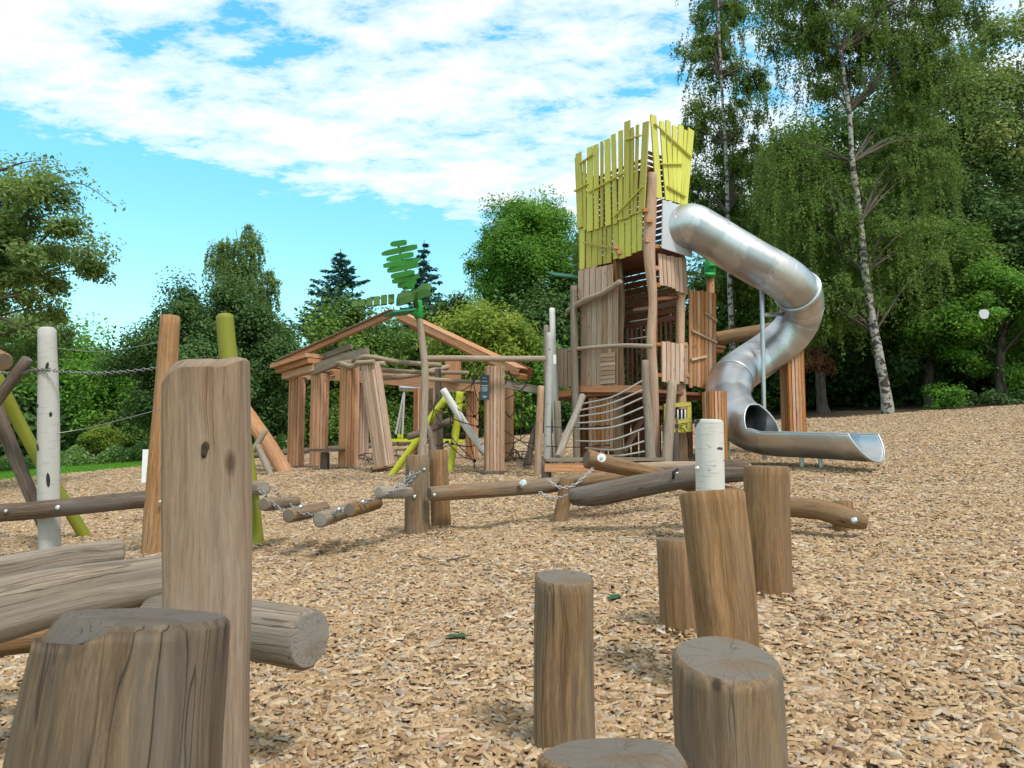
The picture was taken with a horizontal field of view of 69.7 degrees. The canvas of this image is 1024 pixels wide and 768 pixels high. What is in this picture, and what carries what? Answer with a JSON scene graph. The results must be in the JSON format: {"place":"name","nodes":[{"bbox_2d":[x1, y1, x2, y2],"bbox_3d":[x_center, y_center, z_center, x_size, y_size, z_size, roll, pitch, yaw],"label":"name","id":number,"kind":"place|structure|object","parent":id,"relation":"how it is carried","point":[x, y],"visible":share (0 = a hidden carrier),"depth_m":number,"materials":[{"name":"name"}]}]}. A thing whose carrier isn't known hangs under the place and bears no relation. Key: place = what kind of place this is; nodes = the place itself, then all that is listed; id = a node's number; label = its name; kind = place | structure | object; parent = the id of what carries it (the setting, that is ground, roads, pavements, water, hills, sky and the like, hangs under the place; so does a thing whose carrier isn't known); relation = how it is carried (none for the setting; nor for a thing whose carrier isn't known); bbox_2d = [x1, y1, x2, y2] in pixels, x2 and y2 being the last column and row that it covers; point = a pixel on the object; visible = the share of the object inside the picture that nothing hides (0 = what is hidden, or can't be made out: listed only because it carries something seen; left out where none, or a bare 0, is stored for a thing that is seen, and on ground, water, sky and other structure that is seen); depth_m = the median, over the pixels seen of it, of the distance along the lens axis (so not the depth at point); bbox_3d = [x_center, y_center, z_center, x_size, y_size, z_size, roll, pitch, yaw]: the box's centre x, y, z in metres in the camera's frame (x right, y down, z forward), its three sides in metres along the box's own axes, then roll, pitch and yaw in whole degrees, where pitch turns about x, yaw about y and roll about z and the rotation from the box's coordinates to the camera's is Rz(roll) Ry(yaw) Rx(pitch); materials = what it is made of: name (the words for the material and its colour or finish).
{"place":"outdoors","nodes":[
{"label":"outdoors","id":0,"kind":"place"},
{"bbox_2d":[0,404,1023,767],"bbox_3d":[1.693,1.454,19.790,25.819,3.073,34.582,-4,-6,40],"label":"wood chips","id":1,"kind":"object","parent":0,"point":[924,674],"visible":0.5,"depth_m":4.00,"materials":[{"name":"wood"}]},
{"bbox_2d":[0,405,37,527],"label":"slanting log","id":2,"kind":"object","parent":1,"relation":"on","point":[13,453],"visible":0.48,"depth_m":8.11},
{"bbox_2d":[0,370,91,538],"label":"slanting log","id":3,"kind":"object","parent":1,"relation":"on","point":[25,434],"visible":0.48,"depth_m":7.94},
{"bbox_2d":[37,327,61,549],"bbox_3d":[-4.576,0.635,7.271,0.341,2.419,0.202,0,-5,0],"label":"pole","id":4,"kind":"object","parent":1,"relation":"on","point":[48,450],"visible":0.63,"depth_m":7.22,"materials":[{"name":"white birch bark"},{"name":"wood"}]},
{"bbox_2d":[0,349,13,370],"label":"crossing log","id":5,"kind":"object","parent":4,"relation":"attached to","point":[6,361],"visible":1,"depth_m":6.66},
{"bbox_2d":[0,356,32,405],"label":"crossing log","id":6,"kind":"object","parent":4,"relation":"attached to","point":[12,380],"visible":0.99,"depth_m":7.24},
{"bbox_2d":[0,491,144,521],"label":"rail","id":7,"kind":"object","parent":4,"relation":"attached to","point":[66,507],"visible":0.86,"depth_m":6.92,"materials":[{"name":"wood"}]},
{"bbox_2d":[0,367,155,374],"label":"hand chain","id":8,"kind":"object","parent":4,"relation":"attached to","point":[32,370],"visible":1,"depth_m":7.15,"materials":[{"name":"metal"}]},
{"bbox_2d":[2,608,229,767],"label":"stepping stump","id":9,"kind":"object","parent":1,"relation":"on","point":[126,688],"visible":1,"depth_m":1.13,"materials":[{"name":"wood"}]},
{"bbox_2d":[141,449,148,482],"bbox_3d":[-4.417,1.304,8.922,0.147,1.016,0.118,4,-6,-42],"label":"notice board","id":10,"kind":"object","parent":1,"relation":"on","point":[144,463],"visible":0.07,"depth_m":8.93,"materials":[{"name":"white plastic"}]},
{"bbox_2d":[141,314,179,556],"bbox_3d":[-3.284,0.522,6.873,0.274,2.354,0.229,-2,-5,19],"label":"post","id":11,"kind":"object","parent":1,"relation":"on","point":[168,349],"visible":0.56,"depth_m":6.79,"materials":[{"name":"wood"}]},
{"bbox_2d":[161,357,251,767],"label":"post","id":12,"kind":"object","parent":1,"relation":"on","point":[206,497],"visible":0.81,"depth_m":2.09,"materials":[{"name":"brown wood"}]},
{"bbox_2d":[216,313,263,547],"bbox_3d":[-2.552,0.482,6.958,0.585,2.338,0.220,-1,-5,16],"label":"post","id":13,"kind":"object","parent":1,"relation":"on","point":[226,339],"visible":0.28,"depth_m":6.98,"materials":[{"name":"wood"}]},
{"bbox_2d":[252,470,419,527],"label":"log step bridge","id":14,"kind":"structure","parent":13,"relation":"hanging from","point":[323,514],"depth_m":6.34,"materials":[{"name":"wood"}]},
{"bbox_2d":[255,444,273,474],"bbox_3d":[-5.391,1.750,16.111,0.761,0.867,0.165,-4,-6,40],"label":"prop log","id":15,"kind":"object","parent":1,"relation":"on","point":[264,460],"visible":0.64,"depth_m":16.12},
{"bbox_2d":[251,407,291,471],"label":"leaning beam","id":16,"kind":"structure","parent":1,"relation":"on","point":[276,458],"depth_m":16.88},
{"bbox_2d":[253,428,268,452],"bbox_3d":[-5.690,1.268,16.552,0.396,0.554,0.135,0,-5,0],"label":"forked stick","id":17,"kind":"object","parent":16,"relation":"attached to","point":[262,435],"visible":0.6,"depth_m":16.50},
{"bbox_2d":[308,449,344,468],"bbox_3d":[-4.024,1.691,16.052,0.803,0.553,0.427,-3,-6,30],"label":"bench","id":18,"kind":"object","parent":1,"relation":"on","point":[324,458],"visible":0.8,"depth_m":16.11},
{"bbox_2d":[254,438,427,457],"bbox_3d":[-5.425,2.122,24.559,6.360,0.722,0.237,2,-5,-20],"label":"edging log","id":19,"kind":"object","parent":1,"relation":"on","point":[337,446],"visible":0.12,"depth_m":24.32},
{"bbox_2d":[352,240,430,454],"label":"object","id":20,"kind":"object","parent":1,"relation":"on","point":[406,279],"visible":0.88,"depth_m":12.05,"materials":[{"name":"wood"}]},
{"bbox_2d":[427,355,545,361],"bbox_3d":[-0.446,-0.429,12.303,2.108,0.149,0.148,1,-5,-14],"label":"horizontal pole","id":21,"kind":"object","parent":20,"relation":"attached to","point":[486,358],"visible":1,"depth_m":12.26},
{"bbox_2d":[270,309,537,474],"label":"timber temple","id":22,"kind":"structure","parent":1,"relation":"on","point":[363,412],"depth_m":16.08,"materials":[{"name":"wood"}]},
{"bbox_2d":[480,375,488,399],"bbox_3d":[-0.464,0.058,12.486,0.150,0.420,0.024,1,-5,-7],"label":"info plaque","id":23,"kind":"object","parent":22,"relation":"attached to","point":[484,387],"visible":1,"depth_m":12.48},
{"bbox_2d":[505,370,536,452],"bbox_3d":[0.193,0.490,13.039,0.644,1.482,0.285,0,-5,0],"label":"climbing net","id":24,"kind":"object","parent":22,"relation":"attached to","point":[508,371],"visible":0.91,"depth_m":12.95,"materials":[{"name":"black fabric"}]},
{"bbox_2d":[504,448,542,463],"bbox_3d":[0.234,1.491,14.825,0.804,0.447,1.813,0,-5,0],"label":"net","id":25,"kind":"object","parent":22,"relation":"attached to","point":[517,452],"visible":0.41,"depth_m":15.05,"materials":[{"name":"black fabric"}]},
{"bbox_2d":[404,455,429,534],"bbox_3d":[-0.887,1.096,6.875,0.237,0.864,0.254,0,-5,0],"label":"post","id":26,"kind":"object","parent":1,"relation":"on","point":[417,514],"visible":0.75,"depth_m":6.80,"materials":[{"name":"wood"}]},
{"bbox_2d":[387,397,446,476],"bbox_3d":[-1.790,1.064,13.692,1.265,1.651,0.173,-1,-5,11],"label":"climbing log","id":27,"kind":"object","parent":1,"relation":"on","point":[412,446],"visible":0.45,"depth_m":13.64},
{"bbox_2d":[392,386,465,442],"bbox_3d":[-2.342,1.222,22.213,2.704,2.434,0.926,0,-5,0],"label":"swing","id":28,"kind":"object","parent":1,"relation":"on","point":[404,389],"visible":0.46,"depth_m":21.96,"materials":[{"name":"grey metal"}]},
{"bbox_2d":[427,424,435,449],"bbox_3d":[-1.385,1.250,12.941,0.306,1.108,0.104,0,-5,0],"label":"climbing log","id":29,"kind":"object","parent":1,"relation":"on","point":[431,438],"visible":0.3,"depth_m":12.93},
{"bbox_2d":[435,368,443,449],"bbox_3d":[-1.430,0.757,14.489,0.209,2.135,0.138,0,-5,0],"label":"climbing post","id":30,"kind":"object","parent":1,"relation":"on","point":[438,389],"visible":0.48,"depth_m":14.46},
{"bbox_2d":[429,450,450,528],"bbox_3d":[-0.693,1.085,7.134,0.229,0.893,0.192,0,-5,0],"label":"post","id":31,"kind":"object","parent":1,"relation":"on","point":[439,476],"visible":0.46,"depth_m":7.07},
{"bbox_2d":[448,391,463,472],"bbox_3d":[-1.102,0.970,13.803,0.398,1.676,0.206,4,-6,-43],"label":"climbing log","id":32,"kind":"object","parent":1,"relation":"on","point":[455,432],"visible":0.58,"depth_m":13.81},
{"bbox_2d":[406,418,453,439],"bbox_3d":[-1.499,0.813,13.535,1.047,0.442,0.135,5,-7,-43],"label":"climbing log","id":33,"kind":"object","parent":32,"relation":"attached to","point":[434,427],"visible":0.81,"depth_m":13.55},
{"bbox_2d":[440,388,483,456],"bbox_3d":[-0.723,0.921,13.495,1.247,1.679,0.144,2,-5,-23],"label":"climbing log","id":34,"kind":"object","parent":1,"relation":"on","point":[467,428],"visible":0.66,"depth_m":13.38,"materials":[{"name":"white paint"}]},
{"bbox_2d":[427,367,483,468],"bbox_3d":[-1.063,0.667,13.528,1.089,2.000,0.537,0,-5,0],"label":"climbing net","id":35,"kind":"object","parent":34,"relation":"attached to","point":[477,426],"visible":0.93,"depth_m":13.47,"materials":[{"name":"black fabric"}]},
{"bbox_2d":[552,477,572,522],"bbox_3d":[0.484,1.229,7.226,0.153,0.617,0.280,-5,-7,44],"label":"post","id":36,"kind":"object","parent":1,"relation":"on","point":[562,509],"visible":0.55,"depth_m":7.21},
{"bbox_2d":[427,471,627,500],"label":"balance beam","id":37,"kind":"structure","parent":36,"relation":"on","point":[486,490],"depth_m":7.03,"materials":[{"name":"wood"}]},
{"bbox_2d":[583,449,663,475],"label":"balance beam","id":38,"kind":"structure","parent":36,"relation":"on","point":[598,461],"depth_m":7.29,"materials":[{"name":"brown wood"}]},
{"bbox_2d":[547,467,593,488],"bbox_3d":[0.582,0.911,7.110,0.485,0.211,0.099,1,-5,-13],"label":"chain","id":39,"kind":"object","parent":38,"relation":"hanging from","point":[581,479],"visible":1,"depth_m":7.09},
{"bbox_2d":[533,569,594,749],"bbox_3d":[0.175,1.005,2.507,0.217,0.706,0.221,0,-5,0],"label":"stepping stump","id":40,"kind":"object","parent":1,"relation":"on","point":[564,708],"visible":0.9,"depth_m":2.42,"materials":[{"name":"wood"}]},
{"bbox_2d":[545,233,585,455],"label":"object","id":41,"kind":"object","parent":1,"relation":"on","point":[575,251],"visible":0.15,"depth_m":14.20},
{"bbox_2d":[537,737,690,767],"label":"stepping stump","id":42,"kind":"object","parent":1,"relation":"on","point":[622,752],"visible":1,"depth_m":1.32,"materials":[{"name":"wood"}]},
{"bbox_2d":[525,114,717,477],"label":"play tower","id":43,"kind":"structure","parent":1,"relation":"on","point":[601,303],"depth_m":12.48,"materials":[{"name":"brown wood"}]},
{"bbox_2d":[656,537,696,636],"bbox_3d":[0.830,1.037,3.589,0.225,0.564,0.228,0,-5,0],"label":"stepping stump","id":44,"kind":"object","parent":1,"relation":"on","point":[676,608],"visible":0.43,"depth_m":3.52,"materials":[{"name":"wood"}]},
{"bbox_2d":[687,259,719,292],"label":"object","id":45,"kind":"object","parent":1,"relation":"on","point":[710,273],"visible":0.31,"depth_m":13.74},
{"bbox_2d":[716,322,771,353],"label":"cross beam","id":46,"kind":"structure","parent":45,"relation":"attached to","point":[735,335],"depth_m":13.48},
{"bbox_2d":[694,419,724,490],"bbox_3d":[1.532,0.898,5.725,0.267,1.248,0.268,0,-5,0],"label":"white post","id":47,"kind":"object","parent":1,"relation":"on","point":[709,455],"visible":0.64,"depth_m":5.68,"materials":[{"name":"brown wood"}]},
{"bbox_2d":[640,461,750,468],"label":"balance beam","id":48,"kind":"structure","parent":47,"relation":"attached to","point":[668,464],"depth_m":8.21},
{"bbox_2d":[702,391,727,459],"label":"timber column","id":49,"kind":"structure","parent":1,"relation":"on","point":[714,404],"depth_m":10.78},
{"bbox_2d":[679,489,759,647],"bbox_3d":[0.816,0.871,2.896,0.282,0.913,0.339,0,-5,0],"label":"stepping stump","id":50,"kind":"object","parent":1,"relation":"on","point":[717,535],"visible":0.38,"depth_m":2.80,"materials":[{"name":"wood"}]},
{"bbox_2d":[672,636,787,767],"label":"stepping stump","id":51,"kind":"object","parent":1,"relation":"on","point":[728,696],"visible":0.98,"depth_m":1.70,"materials":[{"name":"wood"}]},
{"bbox_2d":[744,465,792,598],"bbox_3d":[1.426,0.871,4.093,0.255,0.829,0.256,0,-5,0],"label":"stepping stump","id":52,"kind":"object","parent":1,"relation":"on","point":[767,491],"visible":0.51,"depth_m":3.99,"materials":[{"name":"wood"}]},
{"bbox_2d":[661,200,884,467],"bbox_3d":[3.907,-0.849,11.432,2.970,4.446,3.798,0,-5,0],"label":"tube slide","id":53,"kind":"object","parent":1,"relation":"on","point":[790,286],"visible":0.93,"depth_m":11.89,"materials":[{"name":"metal"}]},
{"bbox_2d":[780,350,806,431],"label":"slide column","id":54,"kind":"structure","parent":1,"relation":"on","point":[792,395],"depth_m":12.84,"materials":[{"name":"brown wood"}]},
{"bbox_2d":[832,500,856,531],"bbox_3d":[2.686,1.141,5.924,0.189,0.393,0.180,0,-5,0],"label":"post","id":55,"kind":"object","parent":1,"relation":"on","point":[847,503],"visible":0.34,"depth_m":5.87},
{"bbox_2d":[681,485,868,529],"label":"balance beam","id":56,"kind":"structure","parent":55,"relation":"on","point":[839,515],"depth_m":5.65,"materials":[{"name":"wood"}]},
{"bbox_2d":[568,459,749,505],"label":"balance beam","id":57,"kind":"structure","parent":56,"relation":"on","point":[627,488],"depth_m":6.35,"materials":[{"name":"wood"}]},
{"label":"post","id":58,"kind":"object","parent":1,"relation":"on","visible":0},
{"bbox_2d":[0,629,48,656],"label":"balance log","id":59,"kind":"object","parent":58,"relation":"attached to","point":[21,645],"visible":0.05,"depth_m":2.85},
{"bbox_2d":[0,539,124,577],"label":"balance log","id":60,"kind":"object","parent":58,"relation":"on","point":[62,556],"visible":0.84,"depth_m":3.02,"materials":[{"name":"wood"}]},
{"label":"post","id":61,"kind":"object","parent":1,"relation":"on","visible":0},
{"bbox_2d":[0,555,161,643],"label":"balance log","id":62,"kind":"object","parent":61,"relation":"on","point":[34,602],"visible":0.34,"depth_m":2.51,"materials":[{"name":"wood"}]},
{"bbox_2d":[140,594,328,670],"bbox_3d":[-0.982,0.857,2.579,0.710,0.204,0.227,-2,-5,21],"label":"log rail","id":63,"kind":"object","parent":61,"relation":"attached to","point":[293,637],"visible":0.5,"depth_m":2.42,"materials":[{"name":"wood"}]},
{"bbox_2d":[0,0,1023,354],"label":"sky","id":64,"kind":"structure","parent":0,"point":[357,128],"materials":[{"name":"blue"}]},
{"bbox_2d":[9,398,1023,470],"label":"ground","id":65,"kind":"structure","parent":0,"point":[838,412],"depth_m":30.24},
{"bbox_2d":[0,302,82,386],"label":"broadleaf tree","id":66,"kind":"object","parent":65,"relation":"on","point":[29,347],"visible":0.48,"depth_m":24.47,"materials":[{"name":"green plant"}]},
{"bbox_2d":[0,149,126,338],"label":"broadleaf tree","id":67,"kind":"object","parent":65,"relation":"on","point":[22,268],"visible":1,"depth_m":15.19,"materials":[{"name":"green plant"}]},
{"bbox_2d":[1,311,136,445],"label":"broadleaf tree","id":68,"kind":"object","parent":65,"relation":"on","point":[82,346],"visible":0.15,"depth_m":35.33,"materials":[{"name":"green plant"}]},
{"bbox_2d":[36,344,142,454],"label":"broadleaf tree","id":69,"kind":"object","parent":65,"relation":"on","point":[92,394],"visible":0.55,"depth_m":32.91,"materials":[{"name":"green plant"}]},
{"bbox_2d":[77,422,124,454],"bbox_3d":[-16.747,2.271,29.889,1.882,1.555,1.816,3,-6,-33],"label":"bush","id":70,"kind":"object","parent":65,"relation":"on","point":[102,438],"visible":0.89,"depth_m":29.69,"materials":[{"name":"green plant"}]},
{"bbox_2d":[83,390,149,450],"bbox_3d":[-17.652,1.788,33.079,3.324,3.144,2.781,1,-5,-16],"label":"bush","id":71,"kind":"object","parent":65,"relation":"on","point":[129,438],"visible":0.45,"depth_m":32.47,"materials":[{"name":"green plant"}]},
{"bbox_2d":[0,433,287,470],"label":"hedge","id":72,"kind":"object","parent":65,"relation":"on","point":[112,454],"visible":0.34,"depth_m":26.94,"materials":[{"name":"green plant"}]},
{"bbox_2d":[86,266,307,443],"bbox_3d":[-11.350,-0.813,27.440,8.357,7.492,7.448,0,-5,0],"label":"broadleaf tree","id":73,"kind":"object","parent":65,"relation":"on","point":[260,347],"visible":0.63,"depth_m":26.80,"materials":[{"name":"green plant"}]},
{"bbox_2d":[201,222,282,320],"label":"birch tree","id":74,"kind":"object","parent":65,"relation":"on","point":[224,261],"visible":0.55,"depth_m":43.97,"materials":[{"name":"green plant"}]},
{"bbox_2d":[242,315,335,442],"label":"broadleaf tree","id":75,"kind":"object","parent":65,"relation":"on","point":[284,425],"visible":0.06,"depth_m":29.55,"materials":[{"name":"green plant"}]},
{"bbox_2d":[286,249,382,337],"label":"conifer","id":76,"kind":"object","parent":65,"relation":"on","point":[344,278],"visible":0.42,"depth_m":50.19,"materials":[{"name":"green plant"}]},
{"bbox_2d":[294,284,416,415],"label":"broadleaf tree","id":77,"kind":"object","parent":65,"relation":"on","point":[356,341],"visible":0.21,"depth_m":34.74,"materials":[{"name":"green plant"}]},
{"bbox_2d":[273,396,451,447],"bbox_3d":[-6.060,1.502,29.811,7.815,2.308,3.337,0,-5,0],"label":"hedge","id":78,"kind":"object","parent":65,"relation":"on","point":[333,435],"visible":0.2,"depth_m":29.30,"materials":[{"name":"green plant"}]},
{"bbox_2d":[329,319,461,432],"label":"broadleaf tree","id":79,"kind":"object","parent":65,"relation":"on","point":[411,347],"visible":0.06,"depth_m":36.49,"materials":[{"name":"green plant"}]},
{"bbox_2d":[398,243,444,328],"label":"conifer","id":80,"kind":"object","parent":65,"relation":"on","point":[424,276],"visible":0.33,"depth_m":54.56,"materials":[{"name":"green plant"}]},
{"bbox_2d":[372,290,487,431],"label":"broadleaf tree","id":81,"kind":"object","parent":65,"relation":"on","point":[445,305],"visible":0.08,"depth_m":39.46,"materials":[{"name":"green plant"}]},
{"bbox_2d":[413,295,543,436],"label":"broadleaf tree","id":82,"kind":"object","parent":65,"relation":"on","point":[480,324],"visible":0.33,"depth_m":29.30,"materials":[{"name":"green plant"}]},
{"bbox_2d":[0,215,1023,457],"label":"woodland","id":83,"kind":"object","parent":65,"relation":"on","point":[28,408],"visible":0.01,"depth_m":34.38,"materials":[{"name":"green plant"}]},
{"bbox_2d":[460,184,578,314],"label":"broadleaf tree","id":84,"kind":"object","parent":65,"relation":"on","point":[524,234],"visible":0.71,"depth_m":36.15,"materials":[{"name":"green plant"}]},
{"bbox_2d":[494,319,570,432],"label":"broadleaf tree","id":85,"kind":"object","parent":65,"relation":"on","point":[537,379],"visible":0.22,"depth_m":29.91,"materials":[{"name":"green plant"}]},
{"bbox_2d":[446,387,638,433],"bbox_3d":[1.387,0.810,33.005,10.566,2.995,4.466,0,-5,0],"label":"hedge","id":86,"kind":"object","parent":65,"relation":"on","point":[566,410],"visible":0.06,"depth_m":32.14,"materials":[{"name":"green plant"}]},
{"bbox_2d":[491,261,637,422],"bbox_3d":[1.898,-1.933,34.820,8.154,8.311,7.576,0,-5,0],"label":"broadleaf tree","id":87,"kind":"object","parent":65,"relation":"on","point":[538,312],"visible":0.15,"depth_m":33.95,"materials":[{"name":"green plant"}]},
{"bbox_2d":[559,275,718,420],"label":"broadleaf tree","id":88,"kind":"object","parent":65,"relation":"on","point":[686,340],"visible":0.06,"depth_m":35.02,"materials":[{"name":"green plant"}]},
{"bbox_2d":[638,253,780,417],"bbox_3d":[10.251,-2.574,35.412,8.097,9.188,7.362,0,-5,0],"label":"broadleaf tree","id":89,"kind":"object","parent":65,"relation":"on","point":[723,325],"visible":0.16,"depth_m":34.16,"materials":[{"name":"green plant"}]},
{"bbox_2d":[669,0,776,352],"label":"birch tree","id":90,"kind":"object","parent":65,"relation":"on","point":[733,171],"visible":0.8,"depth_m":32.98,"materials":[{"name":"green plant"}]},
{"bbox_2d":[723,107,878,323],"bbox_3d":[14.753,-6.866,38.441,8.393,16.712,8.127,4,-6,-38],"label":"broadleaf tree","id":91,"kind":"object","parent":65,"relation":"on","point":[834,165],"visible":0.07,"depth_m":38.08,"materials":[{"name":"green plant"}]},
{"bbox_2d":[736,201,894,413],"bbox_3d":[13.202,-3.230,31.231,7.043,9.280,5.930,0,-5,0],"label":"broadleaf tree","id":92,"kind":"object","parent":65,"relation":"on","point":[822,407],"visible":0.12,"depth_m":30.84,"materials":[{"name":"green plant"}]},
{"bbox_2d":[803,347,839,378],"bbox_3d":[12.004,-0.871,29.043,1.999,1.398,1.768,0,-5,0],"label":"bush","id":93,"kind":"object","parent":65,"relation":"on","point":[822,365],"visible":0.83,"depth_m":28.79,"materials":[{"name":"brown plant"}]},
{"bbox_2d":[728,0,996,413],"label":"birch tree","id":94,"kind":"object","parent":65,"relation":"on","point":[911,50],"visible":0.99,"depth_m":27.05,"materials":[{"name":"green plant"}]},
{"bbox_2d":[747,88,995,270],"bbox_3d":[19.549,-7.694,40.669,14.281,18.067,10.865,0,-5,0],"label":"broadleaf tree","id":95,"kind":"object","parent":65,"relation":"on","point":[839,134],"visible":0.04,"depth_m":38.46,"materials":[{"name":"green plant"}]},
{"bbox_2d":[755,310,1023,406],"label":"bush","id":96,"kind":"object","parent":65,"relation":"on","point":[912,385],"visible":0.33,"depth_m":33.09,"materials":[{"name":"green plant"}]},
{"bbox_2d":[845,81,997,237],"bbox_3d":[22.042,-8.077,40.085,8.040,18.257,7.585,0,-5,0],"label":"broadleaf tree","id":97,"kind":"object","parent":65,"relation":"on","point":[921,108],"visible":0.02,"depth_m":38.62,"materials":[{"name":"green plant"}]},
{"bbox_2d":[847,210,1018,406],"bbox_3d":[17.586,-3.215,31.516,6.834,8.706,6.068,0,-5,0],"label":"broadleaf tree","id":98,"kind":"object","parent":65,"relation":"on","point":[968,252],"visible":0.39,"depth_m":30.21,"materials":[{"name":"green plant"}]},
{"bbox_2d":[922,382,969,408],"bbox_3d":[16.252,0.422,27.569,1.562,1.085,1.350,-2,-5,18],"label":"bush","id":99,"kind":"object","parent":65,"relation":"on","point":[953,397],"visible":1,"depth_m":27.41,"materials":[{"name":"green plant"}]},
{"bbox_2d":[894,256,1023,403],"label":"broadleaf tree","id":100,"kind":"object","parent":65,"relation":"on","point":[1008,284],"visible":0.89,"depth_m":28.86,"materials":[{"name":"green plant"}]},
{"bbox_2d":[906,0,1023,221],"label":"broadleaf tree","id":101,"kind":"object","parent":65,"relation":"on","point":[998,128],"visible":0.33,"depth_m":37.33,"materials":[{"name":"green plant"}]},
{"bbox_2d":[910,155,1023,295],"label":"broadleaf tree","id":102,"kind":"object","parent":65,"relation":"on","point":[1001,216],"visible":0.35,"depth_m":33.71,"materials":[{"name":"green plant"}]},
{"bbox_2d":[947,310,1023,397],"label":"broadleaf tree","id":103,"kind":"object","parent":65,"relation":"on","point":[1015,389],"visible":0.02,"depth_m":32.85,"materials":[{"name":"green plant"}]},
{"bbox_2d":[961,386,1023,405],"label":"bush","id":104,"kind":"object","parent":65,"relation":"on","point":[988,397],"visible":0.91,"depth_m":27.92,"materials":[{"name":"green plant"}]},
{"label":"lawn","id":105,"kind":"structure","parent":0,"visible":0},
{"bbox_2d":[0,460,141,479],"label":"grass","id":106,"kind":"structure","parent":105,"relation":"on","point":[4,474],"depth_m":24.29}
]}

